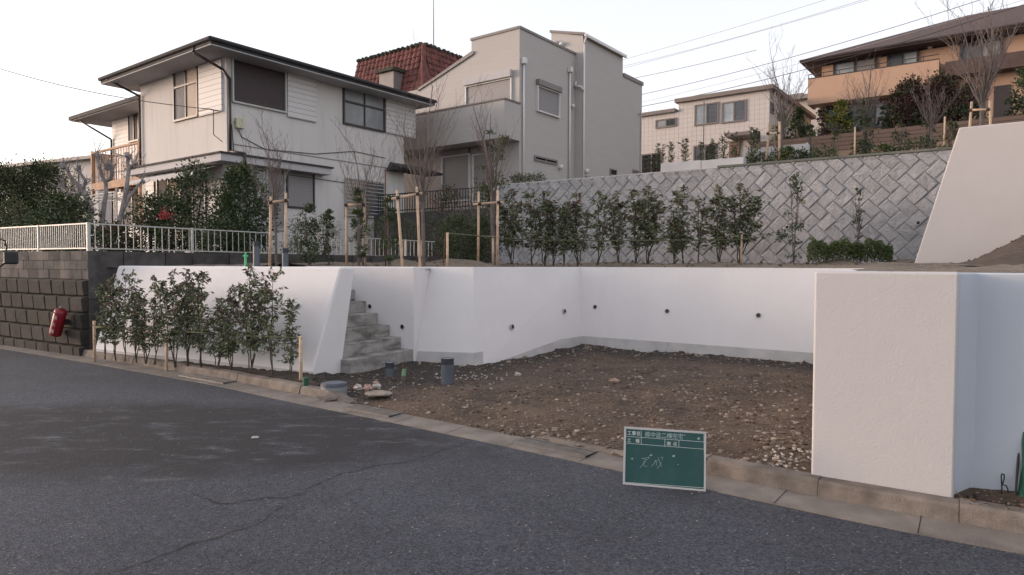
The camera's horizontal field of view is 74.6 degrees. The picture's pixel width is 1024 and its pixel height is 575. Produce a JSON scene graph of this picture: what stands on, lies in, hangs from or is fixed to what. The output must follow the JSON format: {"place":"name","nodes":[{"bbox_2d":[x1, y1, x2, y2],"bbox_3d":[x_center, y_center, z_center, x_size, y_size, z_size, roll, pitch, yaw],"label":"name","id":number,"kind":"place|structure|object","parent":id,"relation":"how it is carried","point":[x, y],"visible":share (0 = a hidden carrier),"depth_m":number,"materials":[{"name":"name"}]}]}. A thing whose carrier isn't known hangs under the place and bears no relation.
{"place":"outdoors","nodes":[
{"label":"outdoors","id":0,"kind":"place"},
{"bbox_2d":[0,155,113,251],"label":"house","id":1,"kind":"structure","parent":0,"point":[87,171],"depth_m":32.35,"materials":[{"name":"brown metal"}]},
{"bbox_2d":[0,349,1023,574],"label":"road","id":2,"kind":"structure","parent":0,"point":[50,430],"depth_m":4.50,"materials":[{"name":"asphalt"}]},
{"bbox_2d":[0,345,1023,554],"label":"gutter","id":3,"kind":"object","parent":2,"relation":"on","point":[1006,541],"visible":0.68,"depth_m":4.86,"materials":[{"name":"concrete"}]},
{"bbox_2d":[343,404,401,417],"bbox_3d":[-1.529,1.350,7.351,0.726,0.033,0.200,2,2,36],"label":"gutter grate","id":4,"kind":"object","parent":3,"relation":"on","point":[373,410],"visible":0.99,"depth_m":7.31,"materials":[{"name":"concrete"}]},
{"bbox_2d":[513,437,596,457],"bbox_3d":[0.368,1.405,5.908,0.762,0.033,0.200,2,2,38],"label":"gutter grate","id":5,"kind":"object","parent":3,"relation":"on","point":[571,450],"visible":0.99,"depth_m":5.87,"materials":[{"name":"concrete"}]},
{"bbox_2d":[623,426,705,491],"bbox_3d":[1.133,1.249,4.997,0.589,0.416,0.231,1,2,15],"label":"chalkboard","id":6,"kind":"object","parent":2,"relation":"on","point":[665,458],"visible":1,"depth_m":4.92,"materials":[{"name":"metal"}]},
{"bbox_2d":[0,0,1023,164],"label":"sky","id":7,"kind":"structure","parent":0,"point":[70,43],"materials":[{"name":"white"}]},
{"bbox_2d":[106,259,1023,272],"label":"terrace","id":8,"kind":"structure","parent":0,"point":[901,265],"depth_m":12.18,"materials":[{"name":"concrete"}]},
{"bbox_2d":[237,103,293,266],"bbox_3d":[-4.178,-1.765,11.518,0.829,2.819,1.065,0,2,-15],"label":"bare tree","id":9,"kind":"object","parent":8,"relation":"on","point":[274,198],"visible":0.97,"depth_m":11.59,"materials":[{"name":"brown plant"}]},
{"bbox_2d":[268,193,288,266],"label":"tree stakes","id":10,"kind":"object","parent":8,"relation":"on","point":[285,200],"visible":0.88,"depth_m":11.45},
{"bbox_2d":[294,202,321,265],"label":"evergreen shrub","id":11,"kind":"object","parent":8,"relation":"on","point":[305,242],"visible":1,"depth_m":13.13,"materials":[{"name":"green plant"}]},
{"bbox_2d":[319,208,336,263],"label":"evergreen shrub","id":12,"kind":"object","parent":8,"relation":"on","point":[328,248],"visible":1,"depth_m":13.35,"materials":[{"name":"green plant"}]},
{"bbox_2d":[348,185,372,265],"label":"evergreen shrub","id":13,"kind":"object","parent":8,"relation":"on","point":[358,237],"visible":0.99,"depth_m":12.55,"materials":[{"name":"green plant"}]},
{"bbox_2d":[334,115,405,264],"bbox_3d":[-2.666,-1.822,12.749,1.483,2.952,1.219,0,2,0],"label":"bare tree","id":14,"kind":"object","parent":8,"relation":"on","point":[365,180],"visible":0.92,"depth_m":12.75,"materials":[{"name":"brown plant"}]},
{"bbox_2d":[377,194,402,265],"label":"evergreen shrub","id":15,"kind":"object","parent":8,"relation":"on","point":[389,240],"visible":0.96,"depth_m":12.35,"materials":[{"name":"green plant"}]},
{"bbox_2d":[391,187,421,266],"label":"tree stakes","id":16,"kind":"object","parent":8,"relation":"on","point":[398,197],"visible":0.86,"depth_m":11.45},
{"bbox_2d":[377,32,476,266],"bbox_3d":[-1.427,-2.477,12.017,1.729,4.326,1.356,0,2,0],"label":"bare tree","id":17,"kind":"object","parent":8,"relation":"on","point":[422,175],"visible":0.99,"depth_m":11.91,"materials":[{"name":"brown plant"}]},
{"bbox_2d":[374,187,490,262],"bbox_3d":[-2.578,-1.792,21.393,4.900,2.556,0.200,2,2,34],"label":"fence","id":18,"kind":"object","parent":8,"relation":"on","point":[412,216],"depth_m":21.50,"materials":[{"name":"grey"}]},
{"bbox_2d":[424,184,464,258],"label":"evergreen shrub","id":19,"kind":"object","parent":8,"relation":"on","point":[443,194],"visible":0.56,"depth_m":14.87,"materials":[{"name":"green plant"}]},
{"bbox_2d":[429,210,490,260],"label":"evergreen shrub","id":20,"kind":"object","parent":8,"relation":"on","point":[456,224],"visible":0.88,"depth_m":13.78,"materials":[{"name":"green plant"}]},
{"bbox_2d":[456,214,506,262],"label":"evergreen shrub","id":21,"kind":"object","parent":8,"relation":"on","point":[485,225],"visible":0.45,"depth_m":14.46,"materials":[{"name":"green plant"}]},
{"bbox_2d":[473,190,502,264],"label":"tree stakes","id":22,"kind":"object","parent":8,"relation":"on","point":[479,203],"visible":0.88,"depth_m":12.85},
{"bbox_2d":[474,115,510,264],"bbox_3d":[-0.370,-1.913,13.501,0.788,3.048,0.815,0,2,0],"label":"evergreen shrub","id":23,"kind":"object","parent":8,"relation":"on","point":[484,187],"visible":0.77,"depth_m":13.43,"materials":[{"name":"green plant"}]},
{"bbox_2d":[469,74,519,263],"bbox_3d":[-0.417,-2.266,13.139,1.042,3.800,0.870,1,2,20],"label":"bare tree","id":24,"kind":"object","parent":8,"relation":"on","point":[492,192],"visible":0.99,"depth_m":13.19,"materials":[{"name":"brown plant"}]},
{"bbox_2d":[482,188,528,263],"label":"photinia shrub","id":25,"kind":"object","parent":8,"relation":"on","point":[505,218],"visible":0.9,"depth_m":13.56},
{"bbox_2d":[513,189,557,265],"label":"photinia shrub","id":26,"kind":"object","parent":8,"relation":"on","point":[526,196],"visible":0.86,"depth_m":13.66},
{"bbox_2d":[524,191,570,265],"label":"photinia shrub","id":27,"kind":"object","parent":8,"relation":"on","point":[544,213],"visible":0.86,"depth_m":13.68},
{"bbox_2d":[553,201,580,265],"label":"photinia shrub","id":28,"kind":"object","parent":8,"relation":"on","point":[565,219],"visible":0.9,"depth_m":13.69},
{"bbox_2d":[555,192,600,266],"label":"photinia shrub","id":29,"kind":"object","parent":8,"relation":"on","point":[576,215],"visible":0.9,"depth_m":13.82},
{"bbox_2d":[445,232,744,266],"bbox_3d":[1.652,-0.692,13.439,6.619,0.834,1.244,-1,2,-23],"label":"hedge rail","id":30,"kind":"object","parent":8,"relation":"on","point":[492,237],"visible":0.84,"depth_m":13.52,"materials":[{"name":"brown wood"}]},
{"bbox_2d":[585,190,614,264],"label":"photinia shrub","id":31,"kind":"object","parent":8,"relation":"on","point":[597,236],"visible":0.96,"depth_m":13.99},
{"bbox_2d":[600,191,632,261],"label":"photinia shrub","id":32,"kind":"object","parent":8,"relation":"on","point":[619,233],"visible":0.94,"depth_m":14.04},
{"bbox_2d":[620,189,657,262],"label":"photinia shrub","id":33,"kind":"object","parent":8,"relation":"on","point":[633,229],"visible":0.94,"depth_m":14.13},
{"bbox_2d":[630,186,676,263],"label":"photinia shrub","id":34,"kind":"object","parent":8,"relation":"on","point":[653,220],"visible":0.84,"depth_m":14.24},
{"bbox_2d":[661,210,694,263],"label":"photinia shrub","id":35,"kind":"object","parent":8,"relation":"on","point":[673,236],"visible":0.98,"depth_m":14.35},
{"bbox_2d":[668,185,693,263],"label":"photinia shrub","id":36,"kind":"object","parent":8,"relation":"on","point":[679,196],"visible":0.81,"depth_m":14.42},
{"bbox_2d":[679,195,717,261],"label":"photinia shrub","id":37,"kind":"object","parent":8,"relation":"on","point":[700,225],"visible":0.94,"depth_m":14.40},
{"bbox_2d":[700,184,736,261],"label":"photinia shrub","id":38,"kind":"object","parent":8,"relation":"on","point":[716,233],"visible":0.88,"depth_m":14.53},
{"bbox_2d":[494,147,952,263],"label":"block wall","id":39,"kind":"structure","parent":8,"relation":"on","point":[900,189],"depth_m":15.29,"materials":[{"name":"concrete"}]},
{"bbox_2d":[723,183,776,263],"bbox_3d":[5.046,-1.383,14.536,1.056,1.772,1.048,-1,2,-27],"label":"photinia shrub","id":40,"kind":"object","parent":8,"relation":"on","point":[744,210],"visible":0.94,"depth_m":14.47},
{"bbox_2d":[772,172,808,263],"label":"young evergreen","id":41,"kind":"object","parent":8,"relation":"on","point":[794,186],"visible":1,"depth_m":13.64,"materials":[{"name":"green plant"}]},
{"bbox_2d":[806,237,893,263],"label":"hedge","id":42,"kind":"object","parent":8,"relation":"on","point":[822,248],"visible":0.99,"depth_m":12.42,"materials":[{"name":"green plant"}]},
{"bbox_2d":[915,121,1023,262],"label":"retaining wall","id":43,"kind":"structure","parent":8,"relation":"on","point":[977,210],"depth_m":10.44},
{"bbox_2d":[950,236,1023,266],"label":"soil mound","id":44,"kind":"object","parent":8,"relation":"on","point":[1011,253],"visible":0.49,"depth_m":6.88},
{"bbox_2d":[252,344,1023,522],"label":"lot soil","id":45,"kind":"structure","parent":0,"point":[673,404],"depth_m":7.81,"materials":[{"name":"soil"}]},
{"bbox_2d":[168,359,318,385],"bbox_3d":[-5.042,1.172,10.398,6.568,0.135,0.551,1,2,34],"label":"planting strip","id":46,"kind":"object","parent":45,"relation":"on","point":[284,375],"visible":0.48,"depth_m":9.25,"materials":[{"name":"soil"}]},
{"bbox_2d":[90,282,110,358],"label":"photinia shrub","id":47,"kind":"object","parent":46,"relation":"on","point":[98,292],"visible":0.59,"depth_m":10.87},
{"bbox_2d":[96,275,125,360],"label":"photinia shrub","id":48,"kind":"object","parent":46,"relation":"on","point":[110,330],"visible":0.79,"depth_m":10.70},
{"bbox_2d":[102,268,145,361],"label":"photinia shrub","id":49,"kind":"object","parent":46,"relation":"on","point":[120,290],"visible":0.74,"depth_m":10.61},
{"bbox_2d":[114,278,153,362],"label":"photinia shrub","id":50,"kind":"object","parent":46,"relation":"on","point":[134,339],"visible":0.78,"depth_m":10.43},
{"bbox_2d":[126,299,163,363],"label":"photinia shrub","id":51,"kind":"object","parent":46,"relation":"on","point":[143,343],"visible":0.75,"depth_m":10.36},
{"bbox_2d":[143,274,169,364],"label":"photinia shrub","id":52,"kind":"object","parent":46,"relation":"on","point":[154,338],"visible":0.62,"depth_m":10.25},
{"bbox_2d":[146,268,188,367],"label":"photinia shrub","id":53,"kind":"object","parent":46,"relation":"on","point":[166,315],"visible":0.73,"depth_m":9.97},
{"bbox_2d":[163,268,213,365],"bbox_3d":[-4.799,0.456,9.951,0.657,1.488,0.652,1,2,24],"label":"photinia shrub","id":54,"kind":"object","parent":46,"relation":"on","point":[186,318],"visible":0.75,"depth_m":9.85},
{"bbox_2d":[93,321,302,379],"bbox_3d":[-4.787,0.955,9.852,4.709,0.734,0.067,1,2,29],"label":"hedge rail","id":55,"kind":"object","parent":46,"relation":"on","point":[166,355],"visible":0.77,"depth_m":9.71,"materials":[{"name":"brown wood"}]},
{"bbox_2d":[181,271,214,367],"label":"photinia shrub","id":56,"kind":"object","parent":46,"relation":"on","point":[203,296],"visible":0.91,"depth_m":9.71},
{"bbox_2d":[193,298,234,368],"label":"photinia shrub","id":57,"kind":"object","parent":46,"relation":"on","point":[213,347],"visible":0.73,"depth_m":9.54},
{"bbox_2d":[215,284,249,370],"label":"photinia shrub","id":58,"kind":"object","parent":46,"relation":"on","point":[230,345],"visible":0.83,"depth_m":9.39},
{"bbox_2d":[230,264,278,373],"bbox_3d":[-3.564,0.453,9.324,0.677,1.546,0.683,0,2,-15],"label":"photinia shrub","id":59,"kind":"object","parent":46,"relation":"on","point":[247,300],"visible":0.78,"depth_m":9.24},
{"bbox_2d":[246,265,294,374],"bbox_3d":[-3.254,0.465,9.090,0.649,1.536,0.534,1,2,30],"label":"photinia shrub","id":60,"kind":"object","parent":46,"relation":"on","point":[274,318],"visible":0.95,"depth_m":9.06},
{"bbox_2d":[273,298,300,377],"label":"photinia shrub","id":61,"kind":"object","parent":46,"relation":"on","point":[291,316],"visible":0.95,"depth_m":8.91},
{"bbox_2d":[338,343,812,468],"bbox_3d":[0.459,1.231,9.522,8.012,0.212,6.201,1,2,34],"label":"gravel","id":62,"kind":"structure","parent":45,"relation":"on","point":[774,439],"depth_m":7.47,"materials":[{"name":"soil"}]},
{"bbox_2d":[811,270,958,497],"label":"retaining wall","id":63,"kind":"structure","parent":45,"relation":"on","point":[885,375],"depth_m":4.53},
{"bbox_2d":[954,273,1023,493],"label":"retaining wall","id":64,"kind":"structure","parent":45,"relation":"on","point":[989,405],"depth_m":4.43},
{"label":"hillside","id":65,"kind":"structure","parent":0,"visible":0},
{"bbox_2d":[354,0,462,91],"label":"red roofed house","id":66,"kind":"structure","parent":65,"relation":"on","point":[388,68],"depth_m":30.84,"materials":[{"name":"tile"}]},
{"bbox_2d":[404,26,643,212],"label":"grey house","id":67,"kind":"structure","parent":65,"relation":"on","point":[572,100],"depth_m":26.18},
{"bbox_2d":[465,77,511,103],"bbox_3d":[-0.888,-7.043,25.225,2.229,1.324,0.132,2,2,37],"label":"shuttered window","id":68,"kind":"structure","parent":67,"relation":"in","point":[501,88],"depth_m":25.16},
{"bbox_2d":[536,85,560,117],"bbox_3d":[1.389,-7.124,25.828,0.142,0.982,1.538,2,2,37],"label":"shuttered window","id":69,"kind":"structure","parent":67,"relation":"in","point":[547,100],"depth_m":25.80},
{"bbox_2d":[639,92,775,172],"bbox_3d":[4.897,-3.798,17.197,3.506,1.894,0.042,2,2,34],"label":"net fence","id":70,"kind":"object","parent":65,"relation":"on","point":[774,112],"visible":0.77,"depth_m":17.16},
{"bbox_2d":[641,84,815,172],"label":"tiled house","id":71,"kind":"structure","parent":65,"relation":"on","point":[737,96],"depth_m":37.72,"materials":[{"name":"paint"}]},
{"bbox_2d":[694,102,718,125],"bbox_3d":[10.921,-9.727,37.732,1.400,1.186,0.122,2,2,37],"label":"window","id":72,"kind":"structure","parent":71,"relation":"in","point":[711,119],"depth_m":37.70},
{"bbox_2d":[721,99,746,123],"bbox_3d":[12.151,-9.621,36.813,1.367,1.160,0.122,2,2,37],"label":"window","id":73,"kind":"structure","parent":71,"relation":"in","point":[730,106],"depth_m":36.79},
{"bbox_2d":[746,21,825,150],"bbox_3d":[6.785,-4.857,16.680,1.548,3.756,1.348,0,2,-4],"label":"bare tree","id":74,"kind":"object","parent":65,"relation":"on","point":[782,119],"visible":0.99,"depth_m":16.74,"materials":[{"name":"brown plant"}]},
{"bbox_2d":[788,106,809,137],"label":"garden bush","id":75,"kind":"object","parent":65,"relation":"on","point":[800,113],"visible":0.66,"depth_m":30.67,"materials":[{"name":"green plant"}]},
{"bbox_2d":[824,99,854,132],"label":"garden bush","id":76,"kind":"object","parent":65,"relation":"on","point":[841,104],"visible":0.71,"depth_m":29.63,"materials":[{"name":"green plant"}]},
{"bbox_2d":[847,97,876,153],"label":"hill shrub","id":77,"kind":"object","parent":65,"relation":"on","point":[865,128],"visible":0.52,"depth_m":18.25,"materials":[{"name":"green plant"}]},
{"bbox_2d":[840,44,889,150],"bbox_3d":[9.519,-5.004,18.392,1.209,3.525,1.801,1,2,12],"label":"bare tree","id":78,"kind":"object","parent":65,"relation":"on","point":[863,96],"visible":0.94,"depth_m":18.33,"materials":[{"name":"brown plant"}]},
{"bbox_2d":[753,114,1023,157],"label":"board fence","id":79,"kind":"object","parent":65,"relation":"on","point":[844,141],"visible":0.19,"depth_m":27.67,"materials":[{"name":"brown wood"}]},
{"bbox_2d":[872,73,945,128],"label":"garden bush","id":80,"kind":"object","parent":65,"relation":"on","point":[904,96],"visible":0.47,"depth_m":28.54,"materials":[{"name":"green plant"}]},
{"bbox_2d":[799,5,1023,134],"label":"orange house","id":81,"kind":"structure","parent":65,"relation":"on","point":[826,88],"depth_m":35.69,"materials":[{"name":"paint"}]},
{"bbox_2d":[993,84,1010,116],"bbox_3d":[24.515,-8.580,33.688,0.682,3.051,0.070,2,2,37],"label":"front door","id":82,"kind":"structure","parent":81,"relation":"in","point":[1000,92],"depth_m":33.66,"materials":[{"name":"brown metal"}]},
{"bbox_2d":[896,69,977,125],"bbox_3d":[17.778,-7.310,28.297,3.099,3.748,2.582,1,2,15],"label":"garden bush","id":83,"kind":"object","parent":65,"relation":"on","point":[941,80],"visible":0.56,"depth_m":27.81,"materials":[{"name":"green plant"}]},
{"bbox_2d":[911,67,972,147],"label":"bare tree","id":84,"kind":"object","parent":65,"relation":"on","point":[932,118],"visible":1,"depth_m":16.16,"materials":[{"name":"brown plant"}]},
{"bbox_2d":[941,79,988,120],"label":"garden bush","id":85,"kind":"object","parent":65,"relation":"on","point":[966,92],"visible":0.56,"depth_m":27.14,"materials":[{"name":"green plant"}]},
{"bbox_2d":[914,0,1023,125],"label":"bare tree","id":86,"kind":"object","parent":65,"relation":"on","point":[985,87],"visible":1,"depth_m":14.87,"materials":[{"name":"brown plant"}]},
{"bbox_2d":[997,67,1023,115],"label":"garden bush","id":87,"kind":"object","parent":65,"relation":"on","point":[1019,100],"visible":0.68,"depth_m":26.69,"materials":[{"name":"green plant"}]},
{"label":"garden ground","id":88,"kind":"structure","parent":0,"visible":0},
{"bbox_2d":[0,194,38,251],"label":"garden bush","id":89,"kind":"object","parent":88,"relation":"on","point":[16,206],"visible":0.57,"depth_m":14.52,"materials":[{"name":"green plant"}]},
{"bbox_2d":[0,153,62,251],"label":"garden tree","id":90,"kind":"object","parent":88,"relation":"on","point":[8,170],"visible":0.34,"depth_m":16.28,"materials":[{"name":"green plant"}]},
{"bbox_2d":[0,152,99,251],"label":"garden tree","id":91,"kind":"object","parent":88,"relation":"on","point":[45,172],"visible":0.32,"depth_m":16.41,"materials":[{"name":"green plant"}]},
{"bbox_2d":[15,188,108,251],"bbox_3d":[-9.140,-1.316,14.113,1.744,1.538,2.006,0,2,0],"label":"garden bush","id":92,"kind":"object","parent":88,"relation":"on","point":[54,217],"visible":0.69,"depth_m":13.76,"materials":[{"name":"green plant"}]},
{"bbox_2d":[47,150,104,230],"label":"pollarded tree","id":93,"kind":"object","parent":88,"relation":"on","point":[72,179],"visible":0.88,"depth_m":14.15,"materials":[{"name":"grey plant"}]},
{"bbox_2d":[87,138,135,226],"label":"pollarded tree","id":94,"kind":"object","parent":88,"relation":"on","point":[108,165],"visible":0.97,"depth_m":14.53,"materials":[{"name":"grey plant"}]},
{"bbox_2d":[85,218,144,251],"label":"garden bush","id":95,"kind":"object","parent":88,"relation":"on","point":[106,232],"visible":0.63,"depth_m":13.43,"materials":[{"name":"green plant"}]},
{"bbox_2d":[111,144,149,237],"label":"pollarded tree","id":96,"kind":"object","parent":88,"relation":"on","point":[126,191],"visible":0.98,"depth_m":14.23,"materials":[{"name":"grey plant"}]},
{"bbox_2d":[109,189,176,251],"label":"garden bush","id":97,"kind":"object","parent":88,"relation":"on","point":[149,203],"visible":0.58,"depth_m":14.57,"materials":[{"name":"green plant"}]},
{"bbox_2d":[138,185,206,252],"bbox_3d":[-7.375,-1.384,14.525,1.446,1.637,1.311,0,2,0],"label":"garden bush","id":98,"kind":"object","parent":88,"relation":"on","point":[167,201],"visible":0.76,"depth_m":14.46,"materials":[{"name":"green plant"}]},
{"bbox_2d":[141,156,226,252],"bbox_3d":[-7.321,-1.836,15.182,1.818,2.295,1.661,0,2,0],"label":"garden tree","id":99,"kind":"object","parent":88,"relation":"on","point":[186,182],"visible":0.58,"depth_m":15.05,"materials":[{"name":"green plant"}]},
{"bbox_2d":[183,214,252,259],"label":"garden bush","id":100,"kind":"object","parent":88,"relation":"on","point":[201,236],"visible":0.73,"depth_m":13.85,"materials":[{"name":"green plant"}]},
{"bbox_2d":[199,158,283,253],"bbox_3d":[-5.878,-1.651,14.803,1.719,2.360,1.878,0,2,0],"label":"garden tree","id":101,"kind":"object","parent":88,"relation":"on","point":[236,177],"visible":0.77,"depth_m":14.52,"materials":[{"name":"green plant"}]},
{"bbox_2d":[68,36,442,254],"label":"white house","id":102,"kind":"structure","parent":88,"relation":"on","point":[228,84],"depth_m":21.21,"materials":[{"name":"paint"}]},
{"bbox_2d":[156,167,206,239],"bbox_3d":[-10.233,-2.541,20.800,2.988,2.183,0.112,2,2,37],"label":"patio door","id":103,"kind":"structure","parent":102,"relation":"in","point":[160,184],"depth_m":20.74,"materials":[{"name":"grey metal"}]},
{"bbox_2d":[172,66,198,122],"bbox_3d":[-9.898,-5.947,20.434,1.459,1.683,0.122,2,2,37],"label":"window","id":104,"kind":"structure","parent":102,"relation":"in","point":[184,83],"depth_m":20.41,"materials":[{"name":"glass"}]},
{"bbox_2d":[231,58,286,113],"bbox_3d":[-7.478,-5.962,19.939,0.132,1.276,1.794,2,2,37],"label":"shuttered window","id":105,"kind":"structure","parent":102,"relation":"in","point":[253,85],"depth_m":19.90,"materials":[{"name":"white metal"}]},
{"bbox_2d":[342,88,385,132],"bbox_3d":[-5.082,-6.101,23.139,0.122,1.256,1.855,2,2,37],"label":"window","id":106,"kind":"structure","parent":102,"relation":"in","point":[361,110],"depth_m":23.09,"materials":[{"name":"glass"}]},
{"bbox_2d":[344,178,384,217],"bbox_3d":[-5.083,-3.062,23.261,0.112,1.263,1.787,2,2,37],"label":"grille window","id":107,"kind":"structure","parent":102,"relation":"in","point":[382,184],"depth_m":23.33,"materials":[{"name":"white metal"}]},
{"label":"ground","id":108,"kind":"structure","parent":0,"visible":0},
{"bbox_2d":[0,251,435,355],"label":"old block wall","id":109,"kind":"structure","parent":108,"relation":"on","point":[37,289],"depth_m":12.40,"materials":[{"name":"stone"}]},
{"bbox_2d":[49,306,67,336],"bbox_3d":[-7.919,0.592,11.754,0.345,0.554,0.336,0,2,-16],"label":"fire extinguisher box","id":110,"kind":"object","parent":109,"relation":"attached to","point":[59,321],"visible":1,"depth_m":11.68,"materials":[{"name":"red paint"}]},
{"bbox_2d":[0,222,434,255],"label":"fence","id":111,"kind":"object","parent":109,"relation":"on","point":[88,240],"visible":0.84,"depth_m":12.83,"materials":[{"name":"white metal"}]},
{"bbox_2d":[96,266,353,374],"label":"retaining wall","id":112,"kind":"structure","parent":108,"relation":"on","point":[322,295],"depth_m":9.81,"materials":[{"name":"concrete"}]},
{"bbox_2d":[340,290,412,373],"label":"steps","id":113,"kind":"structure","parent":108,"relation":"on","point":[370,343],"depth_m":10.44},
{"bbox_2d":[82,349,1023,533],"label":"kerb","id":114,"kind":"structure","parent":108,"relation":"on","point":[994,516],"depth_m":4.71,"materials":[{"name":"concrete"}]},
{"bbox_2d":[290,266,863,365],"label":"retaining wall","id":115,"kind":"structure","parent":108,"relation":"on","point":[465,316],"depth_m":11.17,"materials":[{"name":"concrete"}]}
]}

